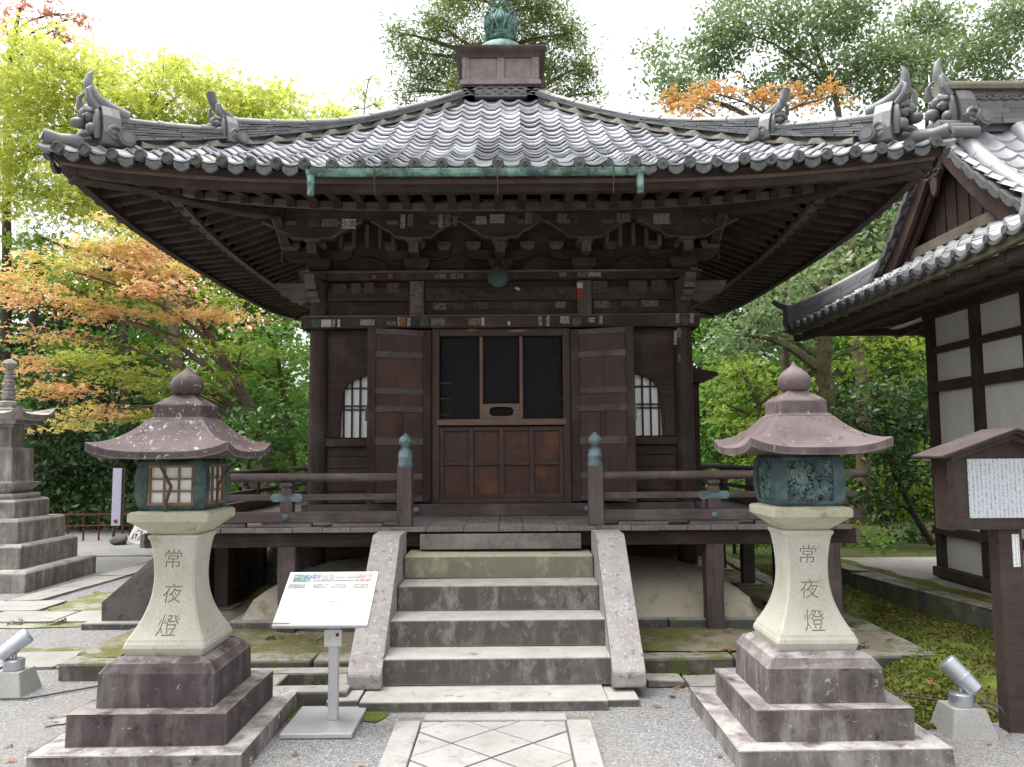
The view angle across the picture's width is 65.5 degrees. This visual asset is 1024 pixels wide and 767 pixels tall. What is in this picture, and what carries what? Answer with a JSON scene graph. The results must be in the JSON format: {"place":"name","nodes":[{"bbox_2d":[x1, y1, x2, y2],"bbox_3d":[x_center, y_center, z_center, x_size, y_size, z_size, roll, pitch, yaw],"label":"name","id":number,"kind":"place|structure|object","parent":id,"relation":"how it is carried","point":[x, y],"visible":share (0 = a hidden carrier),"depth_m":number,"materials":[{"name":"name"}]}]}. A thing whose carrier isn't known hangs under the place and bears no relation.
{"place":"outdoors","nodes":[
{"label":"outdoors","id":0,"kind":"place"},
{"bbox_2d":[0,562,147,668],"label":"paving","id":1,"kind":"structure","parent":0,"point":[30,608],"depth_m":7.86,"materials":[{"name":"grey stone"}]},
{"bbox_2d":[109,313,309,490],"bbox_3d":[-4.544,0.642,13.340,4.530,4.181,2.661,0,-5,0],"label":"maple tree","id":2,"kind":"object","parent":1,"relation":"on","point":[281,393],"visible":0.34,"depth_m":13.27,"materials":[{"name":"green plant"}]},
{"bbox_2d":[65,527,152,555],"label":"asphalt yard","id":3,"kind":"structure","parent":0,"point":[93,545],"depth_m":13.56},
{"bbox_2d":[0,0,109,400],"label":"maple tree","id":4,"kind":"object","parent":3,"relation":"on","point":[5,315],"visible":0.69,"depth_m":20.42,"materials":[{"name":"orange plant"}]},
{"bbox_2d":[52,510,133,540],"bbox_3d":[-7.474,2.574,14.403,1.874,0.550,0.059,0,-5,0],"label":"fence","id":5,"kind":"object","parent":3,"relation":"on","point":[84,525],"visible":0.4,"depth_m":14.39,"materials":[{"name":"paint"}]},
{"bbox_2d":[0,221,228,500],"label":"maple tree","id":6,"kind":"object","parent":3,"relation":"on","point":[84,289],"visible":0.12,"depth_m":19.69,"materials":[{"name":"plant"}]},
{"bbox_2d":[0,252,230,527],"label":"maple tree","id":7,"kind":"object","parent":3,"relation":"on","point":[65,343],"visible":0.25,"depth_m":17.30,"materials":[{"name":"plant"}]},
{"bbox_2d":[0,254,233,532],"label":"evergreen tree","id":8,"kind":"object","parent":3,"relation":"on","point":[89,467],"visible":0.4,"depth_m":16.36,"materials":[{"name":"green plant"}]},
{"bbox_2d":[111,468,125,536],"bbox_3d":[-6.955,2.156,14.062,0.205,1.316,0.075,0,-5,0],"label":"banner stand","id":9,"kind":"object","parent":3,"relation":"on","point":[116,498],"visible":0.83,"depth_m":14.06,"materials":[{"name":"white wood"}]},
{"bbox_2d":[109,534,127,544],"bbox_3d":[-6.767,2.705,13.718,0.305,0.226,0.249,0,-5,0],"label":"boulder","id":10,"kind":"object","parent":3,"relation":"on","point":[121,539],"visible":0.84,"depth_m":13.64,"materials":[{"name":"stone"}]},
{"bbox_2d":[126,525,146,543],"bbox_3d":[-6.475,2.502,13.950,0.215,0.624,0.451,-4,-6,36],"label":"leaning sign","id":11,"kind":"object","parent":3,"relation":"on","point":[134,535],"visible":0.26,"depth_m":13.86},
{"bbox_2d":[0,268,280,501],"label":"evergreen tree","id":12,"kind":"object","parent":3,"relation":"on","point":[59,323],"visible":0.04,"depth_m":20.53,"materials":[{"name":"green plant"}]},
{"bbox_2d":[0,0,362,458],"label":"maple tree","id":13,"kind":"object","parent":3,"relation":"on","point":[191,90],"visible":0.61,"depth_m":17.10,"materials":[{"name":"yellow plant"}]},
{"bbox_2d":[106,261,309,501],"bbox_3d":[-6.788,-0.355,18.581,5.617,7.152,3.332,0,-5,0],"label":"evergreen tree","id":14,"kind":"object","parent":3,"relation":"on","point":[286,372],"visible":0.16,"depth_m":18.47,"materials":[{"name":"green plant"}]},
{"bbox_2d":[339,65,389,115],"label":"young tree","id":15,"kind":"object","parent":3,"relation":"on","point":[364,94],"visible":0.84,"depth_m":22.94,"materials":[{"name":"yellow plant"}]},
{"bbox_2d":[155,459,172,511],"bbox_3d":[-1.857,0.542,4.250,0.061,0.289,0.080,-3,-6,27],"label":"dry branch","id":16,"kind":"object","parent":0,"point":[170,485],"visible":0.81,"depth_m":4.26,"materials":[{"name":"brown wood"}]},
{"bbox_2d":[216,458,237,507],"bbox_3d":[-1.622,0.559,4.502,0.053,0.282,0.226,-1,-5,4],"label":"dry branch","id":17,"kind":"object","parent":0,"point":[218,486],"visible":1,"depth_m":4.45,"materials":[{"name":"brown wood"}]},
{"bbox_2d":[18,391,928,528],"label":"hillside","id":18,"kind":"structure","parent":0,"point":[108,523],"depth_m":19.07,"materials":[{"name":"green plant"}]},
{"bbox_2d":[0,245,85,421],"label":"forest tree","id":19,"kind":"object","parent":18,"relation":"on","point":[18,258],"visible":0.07,"depth_m":24.55,"materials":[{"name":"green plant"}]},
{"bbox_2d":[46,250,169,460],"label":"forest tree","id":20,"kind":"object","parent":18,"relation":"on","point":[140,320],"visible":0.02,"depth_m":23.26,"materials":[{"name":"green plant"}]},
{"bbox_2d":[96,283,198,426],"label":"forest tree","id":21,"kind":"object","parent":18,"relation":"on","point":[168,346],"depth_m":29.02,"materials":[{"name":"green plant"}]},
{"bbox_2d":[187,281,309,483],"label":"forest tree","id":22,"kind":"object","parent":18,"relation":"on","point":[252,312],"visible":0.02,"depth_m":25.14,"materials":[{"name":"green plant"}]},
{"bbox_2d":[277,343,308,461],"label":"forest tree","id":23,"kind":"object","parent":18,"relation":"on","point":[306,410],"depth_m":23.17,"materials":[{"name":"green plant"}]},
{"bbox_2d":[280,324,309,462],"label":"forest tree","id":24,"kind":"object","parent":18,"relation":"on","point":[306,364],"visible":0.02,"depth_m":29.19,"materials":[{"name":"green plant"}]},
{"bbox_2d":[692,318,731,462],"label":"forest tree","id":25,"kind":"object","parent":18,"relation":"on","point":[702,387],"depth_m":23.99,"materials":[{"name":"green plant"}]},
{"bbox_2d":[692,338,755,451],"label":"forest tree","id":26,"kind":"object","parent":18,"relation":"on","point":[704,367],"depth_m":28.60,"materials":[{"name":"green plant"}]},
{"bbox_2d":[747,275,875,478],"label":"forest tree","id":27,"kind":"object","parent":18,"relation":"on","point":[813,390],"visible":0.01,"depth_m":23.08,"materials":[{"name":"green plant"}]},
{"bbox_2d":[839,340,920,447],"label":"forest tree","id":28,"kind":"object","parent":18,"relation":"on","point":[890,380],"visible":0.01,"depth_m":25.08,"materials":[{"name":"green plant"}]},
{"bbox_2d":[0,555,1023,766],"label":"ground","id":29,"kind":"structure","parent":0,"point":[672,731],"depth_m":4.44,"materials":[{"name":"grey gravel"}]},
{"bbox_2d":[0,359,95,593],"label":"stone pagoda","id":30,"kind":"object","parent":29,"relation":"on","point":[38,547],"visible":1,"depth_m":9.71,"materials":[{"name":"grey stone"}]},
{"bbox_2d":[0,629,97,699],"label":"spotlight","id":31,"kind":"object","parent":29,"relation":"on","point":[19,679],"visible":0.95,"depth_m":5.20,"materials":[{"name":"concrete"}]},
{"bbox_2d":[0,591,112,726],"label":"moss strip","id":32,"kind":"object","parent":29,"relation":"on","point":[91,602],"visible":0.3,"depth_m":7.36,"materials":[{"name":"green plant"}]},
{"bbox_2d":[6,584,954,684],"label":"weeds","id":33,"kind":"object","parent":32,"relation":"on","point":[57,622],"visible":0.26,"depth_m":6.19,"materials":[{"name":"green plant"}]},
{"bbox_2d":[0,210,296,494],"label":"maple tree","id":34,"kind":"object","parent":29,"relation":"on","point":[117,247],"visible":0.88,"depth_m":11.71,"materials":[{"name":"orange plant"}]},
{"bbox_2d":[24,365,297,766],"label":"stone lantern","id":35,"kind":"object","parent":29,"relation":"on","point":[181,683],"visible":0.98,"depth_m":4.24,"materials":[{"name":"grey stone"}]},
{"bbox_2d":[81,548,250,629],"bbox_3d":[-3.317,1.842,7.990,1.050,0.889,1.750,0,-5,0],"label":"side stair","id":36,"kind":"object","parent":29,"relation":"on","point":[125,605],"visible":0.2,"depth_m":7.20,"materials":[{"name":"stone"}]},
{"bbox_2d":[221,397,307,494],"bbox_3d":[-3.070,1.290,9.799,1.814,2.269,1.792,0,-5,0],"label":"camellia","id":37,"kind":"object","parent":29,"relation":"on","point":[262,424],"visible":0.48,"depth_m":9.78,"materials":[{"name":"green plant"}]},
{"bbox_2d":[251,667,350,705],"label":"drain kerb","id":38,"kind":"structure","parent":29,"relation":"on","point":[299,679],"depth_m":5.17,"materials":[{"name":"stone"}]},
{"bbox_2d":[272,572,378,738],"bbox_3d":[-1.075,1.540,4.607,0.536,0.829,0.480,0,-5,0],"label":"information stand","id":39,"kind":"object","parent":29,"relation":"on","point":[334,602],"visible":1,"depth_m":4.58,"materials":[{"name":"metal"}]},
{"bbox_2d":[273,705,388,721],"bbox_3d":[-1.157,1.987,5.050,0.849,0.012,0.929,0,-5,0],"label":"moss patch","id":40,"kind":"object","parent":29,"relation":"on","point":[373,716],"visible":0.09,"depth_m":4.70,"materials":[{"name":"green plant"}]},
{"bbox_2d":[326,529,646,711],"bbox_3d":[-0.141,1.573,5.641,1.975,0.939,1.655,0,-5,0],"label":"stone stairway","id":41,"kind":"object","parent":29,"relation":"on","point":[458,630],"visible":0.93,"depth_m":5.42,"materials":[{"name":"grey stone"}]},
{"bbox_2d":[81,555,893,657],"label":"terrace earth","id":42,"kind":"structure","parent":29,"relation":"on","point":[675,640],"depth_m":6.11,"materials":[{"name":"soil"}]},
{"bbox_2d":[264,547,306,584],"bbox_3d":[-2.437,2.075,8.938,0.843,1.277,1.038,0,-5,0],"label":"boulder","id":43,"kind":"object","parent":42,"relation":"on","point":[271,572],"visible":0.09,"depth_m":8.57,"materials":[{"name":"stone"}]},
{"bbox_2d":[38,0,955,634],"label":"temple hall","id":44,"kind":"structure","parent":42,"relation":"on","point":[626,252],"depth_m":7.41,"materials":[{"name":"wood"}]},
{"bbox_2d":[337,373,366,437],"bbox_3d":[-1.376,0.207,7.610,0.600,0.616,0.068,0,-5,0],"label":"bell window","id":45,"kind":"structure","parent":44,"relation":"in","point":[352,423],"depth_m":7.62,"materials":[{"name":"white wood"}]},
{"bbox_2d":[365,327,432,503],"bbox_3d":[-1.042,0.295,7.379,0.652,1.615,0.048,2,-5,-23],"label":"door leaf","id":46,"kind":"structure","parent":44,"relation":"in","point":[399,361],"depth_m":7.38,"materials":[{"name":"brown wood"}]},
{"bbox_2d":[488,258,508,287],"bbox_3d":[-0.130,-1.039,7.477,0.200,0.286,0.090,0,-5,0],"label":"gong","id":47,"kind":"object","parent":44,"relation":"hanging from","point":[498,277],"visible":1,"depth_m":7.43,"materials":[{"name":"teal metal"}]},
{"bbox_2d":[569,325,636,501],"bbox_3d":[0.841,0.282,7.384,0.652,1.615,0.048,-2,-5,23],"label":"door leaf","id":48,"kind":"structure","parent":44,"relation":"in","point":[601,360],"depth_m":7.39,"materials":[{"name":"brown wood"}]},
{"bbox_2d":[634,371,665,435],"bbox_3d":[1.173,0.190,7.616,0.600,0.616,0.068,0,-5,0],"label":"bell window","id":49,"kind":"structure","parent":44,"relation":"in","point":[650,420],"depth_m":7.63,"materials":[{"name":"white wood"}]},
{"bbox_2d":[693,367,717,500],"bbox_3d":[1.938,0.588,8.736,0.400,1.478,1.100,0,-5,0],"label":"wall cabinet","id":50,"kind":"object","parent":44,"relation":"attached to","point":[700,376],"depth_m":8.27,"materials":[{"name":"brown wood"}]},
{"bbox_2d":[45,452,933,517],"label":"undergrowth","id":51,"kind":"object","parent":29,"relation":"on","point":[925,511],"visible":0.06,"depth_m":17.86,"materials":[{"name":"green plant"}]},
{"bbox_2d":[368,0,619,107],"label":"conifer","id":52,"kind":"object","parent":29,"relation":"on","point":[542,13],"visible":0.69,"depth_m":25.85,"materials":[{"name":"green plant"}]},
{"bbox_2d":[399,716,588,766],"bbox_3d":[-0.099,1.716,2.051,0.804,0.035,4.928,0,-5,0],"label":"paved path","id":53,"kind":"structure","parent":29,"relation":"on","point":[498,744],"depth_m":4.14,"materials":[{"name":"stone"}]},
{"bbox_2d":[378,713,603,766],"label":"path border","id":54,"kind":"object","parent":53,"relation":"on","point":[398,751],"visible":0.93,"depth_m":4.29,"materials":[{"name":"stone"}]},
{"bbox_2d":[58,558,938,680],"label":"terrace kerb","id":55,"kind":"structure","parent":29,"relation":"on","point":[78,667],"depth_m":5.51,"materials":[{"name":"stone"}]},
{"bbox_2d":[4,588,996,765],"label":"fallen leaves","id":56,"kind":"object","parent":29,"relation":"on","point":[675,687],"visible":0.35,"depth_m":5.66,"materials":[{"name":"brown plant"}]},
{"bbox_2d":[646,673,714,689],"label":"flat stones","id":57,"kind":"object","parent":29,"relation":"on","point":[664,680],"visible":0.56,"depth_m":5.25,"materials":[{"name":"grey stone"}]},
{"bbox_2d":[701,434,920,556],"bbox_3d":[4.107,1.640,11.518,3.482,1.844,1.672,-1,-5,5],"label":"shrub","id":58,"kind":"object","parent":29,"relation":"on","point":[714,458],"visible":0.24,"depth_m":11.24,"materials":[{"name":"green plant"}]},
{"bbox_2d":[690,361,954,766],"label":"stone lantern","id":59,"kind":"object","parent":29,"relation":"on","point":[800,683],"visible":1,"depth_m":4.23,"materials":[{"name":"grey stone"}]},
{"bbox_2d":[755,564,998,729],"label":"moss lawn","id":60,"kind":"structure","parent":29,"relation":"on","point":[986,679],"depth_m":5.52,"materials":[{"name":"green plant"}]},
{"bbox_2d":[772,57,1023,591],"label":"side hall","id":61,"kind":"structure","parent":29,"relation":"on","point":[943,274],"depth_m":7.22,"materials":[{"name":"paint"}]},
{"bbox_2d":[841,557,991,596],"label":"side terrace floor","id":62,"kind":"structure","parent":29,"relation":"on","point":[918,567],"depth_m":8.65,"materials":[{"name":"grey stone"}]},
{"bbox_2d":[841,559,991,602],"bbox_3d":[4.095,1.774,6.182,0.324,0.012,6.640,0,-5,-5],"label":"terrace moss","id":63,"kind":"object","parent":62,"relation":"on","point":[935,585],"visible":0.83,"depth_m":7.62,"materials":[{"name":"green plant"}]},
{"bbox_2d":[841,563,993,630],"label":"side terrace kerb","id":64,"kind":"structure","parent":29,"relation":"on","point":[942,604],"depth_m":7.14,"materials":[{"name":"stone"}]},
{"bbox_2d":[891,655,1008,740],"bbox_3d":[2.519,1.723,4.514,0.608,0.408,0.530,0,-5,0],"label":"spotlight","id":65,"kind":"object","parent":29,"relation":"on","point":[958,714],"visible":0.97,"depth_m":4.33,"materials":[{"name":"concrete"}]},
{"bbox_2d":[912,428,1023,732],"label":"notice board","id":66,"kind":"object","parent":29,"relation":"on","point":[978,478],"visible":0.95,"depth_m":4.43,"materials":[{"name":"brown wood"}]},
{"bbox_2d":[0,0,1023,405],"label":"sky","id":67,"kind":"structure","parent":0,"point":[324,41],"materials":[{"name":"white"}]},
{"bbox_2d":[726,516,935,565],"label":"forest ground","id":68,"kind":"structure","parent":0,"point":[925,549],"depth_m":12.20,"materials":[{"name":"green plant"}]},
{"bbox_2d":[649,72,863,490],"bbox_3d":[4.417,-1.447,14.098,3.752,8.349,1.643,-1,-5,6],"label":"maple tree","id":69,"kind":"object","parent":68,"relation":"on","point":[695,100],"visible":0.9,"depth_m":14.45,"materials":[{"name":"orange plant"}]},
{"bbox_2d":[692,202,900,466],"bbox_3d":[5.254,-0.488,13.217,4.600,6.361,2.748,0,-5,0],"label":"evergreen oak","id":70,"kind":"object","parent":68,"relation":"on","point":[852,256],"visible":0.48,"depth_m":13.14,"materials":[{"name":"green plant"}]},
{"bbox_2d":[692,210,930,489],"bbox_3d":[8.351,-0.139,21.575,8.898,10.665,4.473,0,-5,0],"label":"evergreen tree","id":71,"kind":"object","parent":68,"relation":"on","point":[707,395],"visible":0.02,"depth_m":21.26,"materials":[{"name":"green plant"}]},
{"bbox_2d":[692,224,932,513],"bbox_3d":[7.088,-0.110,18.140,7.545,7.444,3.261,0,-5,0],"label":"evergreen tree","id":72,"kind":"object","parent":68,"relation":"on","point":[836,340],"visible":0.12,"depth_m":18.07,"materials":[{"name":"green plant"}]},
{"bbox_2d":[699,336,927,481],"bbox_3d":[5.748,0.817,15.044,5.160,4.023,2.586,0,-5,0],"label":"maple tree","id":73,"kind":"object","parent":68,"relation":"on","point":[729,371],"visible":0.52,"depth_m":15.03,"materials":[{"name":"green plant"}]},
{"bbox_2d":[700,202,931,509],"bbox_3d":[8.180,-0.355,19.861,8.026,10.154,3.545,0,-5,0],"label":"evergreen tree","id":74,"kind":"object","parent":68,"relation":"on","point":[890,424],"visible":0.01,"depth_m":19.74,"materials":[{"name":"green plant"}]},
{"bbox_2d":[706,438,933,524],"bbox_3d":[6.910,2.340,16.914,6.413,2.357,2.507,0,-5,0],"label":"shrub","id":75,"kind":"object","parent":68,"relation":"on","point":[886,517],"visible":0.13,"depth_m":16.82,"materials":[{"name":"green plant"}]},
{"bbox_2d":[621,0,1023,524],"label":"evergreen oak","id":76,"kind":"object","parent":68,"relation":"on","point":[846,23],"visible":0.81,"depth_m":16.90,"materials":[{"name":"green plant"}]},
{"bbox_2d":[726,512,934,546],"bbox_3d":[5.178,2.636,12.742,4.520,1.075,1.666,0,-5,-10],"label":"shrub","id":77,"kind":"object","parent":68,"relation":"on","point":[913,533],"visible":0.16,"depth_m":13.03,"materials":[{"name":"green plant"}]},
{"bbox_2d":[824,369,935,545],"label":"evergreen tree","id":78,"kind":"object","parent":68,"relation":"on","point":[896,470],"visible":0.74,"depth_m":12.21,"materials":[{"name":"green plant"}]},
{"bbox_2d":[872,1,974,498],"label":"ginkgo","id":79,"kind":"object","parent":68,"relation":"on","point":[926,126],"visible":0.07,"depth_m":20.24,"materials":[{"name":"green plant"}]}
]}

